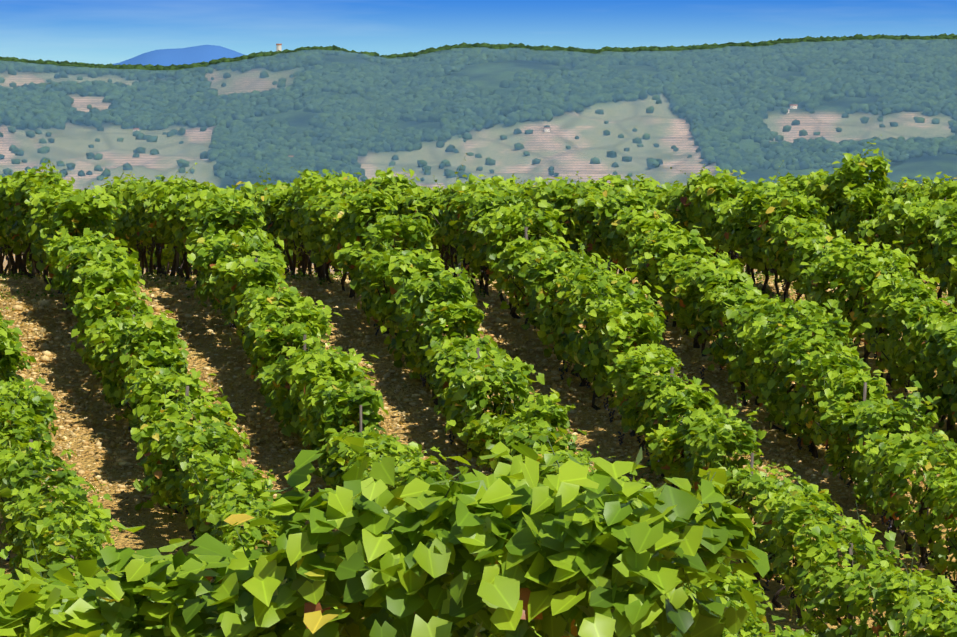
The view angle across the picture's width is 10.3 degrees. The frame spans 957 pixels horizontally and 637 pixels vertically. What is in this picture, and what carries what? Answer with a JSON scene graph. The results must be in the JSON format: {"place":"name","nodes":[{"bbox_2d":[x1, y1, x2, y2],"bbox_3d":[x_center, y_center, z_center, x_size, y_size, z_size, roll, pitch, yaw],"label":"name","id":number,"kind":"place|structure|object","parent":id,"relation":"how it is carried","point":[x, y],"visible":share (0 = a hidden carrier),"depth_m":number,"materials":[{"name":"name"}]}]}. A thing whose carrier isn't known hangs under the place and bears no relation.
{"place":"outdoors","nodes":[
{"label":"outdoors","id":0,"kind":"place"},
{"bbox_2d":[113,45,243,65],"bbox_3d":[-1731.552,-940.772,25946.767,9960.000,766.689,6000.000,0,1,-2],"label":"mountain","id":1,"kind":"structure","parent":0,"point":[187,55],"depth_m":25103.26,"materials":[{"name":"blue"}]},
{"bbox_2d":[0,253,956,636],"bbox_3d":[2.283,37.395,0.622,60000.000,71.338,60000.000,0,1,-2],"label":"ground","id":2,"kind":"structure","parent":0,"point":[160,525],"depth_m":89.59,"materials":[{"name":"soil"}]},
{"bbox_2d":[0,432,769,636],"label":"vines","id":3,"kind":"object","parent":2,"relation":"on","point":[517,548],"visible":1,"depth_m":23.95,"materials":[{"name":"green plant"}]},
{"bbox_2d":[0,266,947,500],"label":"vine trunks","id":4,"kind":"object","parent":2,"relation":"on","point":[340,276],"visible":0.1,"depth_m":103.65,"materials":[{"name":"brown wood"}]},
{"bbox_2d":[0,272,955,496],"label":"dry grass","id":5,"kind":"structure","parent":2,"relation":"on","point":[400,422],"depth_m":92.18,"materials":[{"name":"plant"}]},
{"bbox_2d":[0,135,956,636],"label":"vines","id":6,"kind":"object","parent":2,"relation":"on","point":[642,229],"depth_m":89.17,"materials":[{"name":"green plant"}]},
{"bbox_2d":[0,236,956,613],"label":"vine trunks","id":7,"kind":"object","parent":6,"relation":"attached to","point":[792,594],"visible":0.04,"depth_m":92.88,"materials":[{"name":"brown wood"}]},
{"bbox_2d":[0,274,956,503],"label":"stones","id":8,"kind":"object","parent":2,"relation":"on","point":[45,357],"visible":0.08,"depth_m":92.29,"materials":[{"name":"beige stone"}]},
{"bbox_2d":[8,199,956,635],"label":"vineyard posts","id":9,"kind":"object","parent":2,"relation":"in","point":[478,357],"depth_m":89.62,"materials":[{"name":"wood"}]},
{"bbox_2d":[0,53,956,196],"bbox_3d":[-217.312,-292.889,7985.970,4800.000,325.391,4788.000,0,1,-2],"label":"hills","id":10,"kind":"structure","parent":0,"point":[172,165],"depth_m":7155.89,"materials":[{"name":"beige soil"}]},
{"bbox_2d":[133,45,796,131],"bbox_3d":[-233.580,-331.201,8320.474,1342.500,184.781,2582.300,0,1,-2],"label":"house walls","id":11,"kind":"structure","parent":10,"relation":"on","point":[278,47],"depth_m":7415.94,"materials":[{"name":"white"}]},
{"bbox_2d":[133,44,797,156],"bbox_3d":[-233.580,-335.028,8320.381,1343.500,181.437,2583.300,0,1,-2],"label":"house roofs","id":12,"kind":"structure","parent":11,"relation":"on","point":[544,127],"depth_m":7359.29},
{"bbox_2d":[0,33,956,182],"bbox_3d":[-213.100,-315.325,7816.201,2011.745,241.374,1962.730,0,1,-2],"label":"hill trees","id":13,"kind":"object","parent":10,"relation":"on","point":[464,46],"visible":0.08,"depth_m":7494.51,"materials":[{"name":"green plant"}]},
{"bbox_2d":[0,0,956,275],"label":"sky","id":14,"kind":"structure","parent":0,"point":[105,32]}
]}

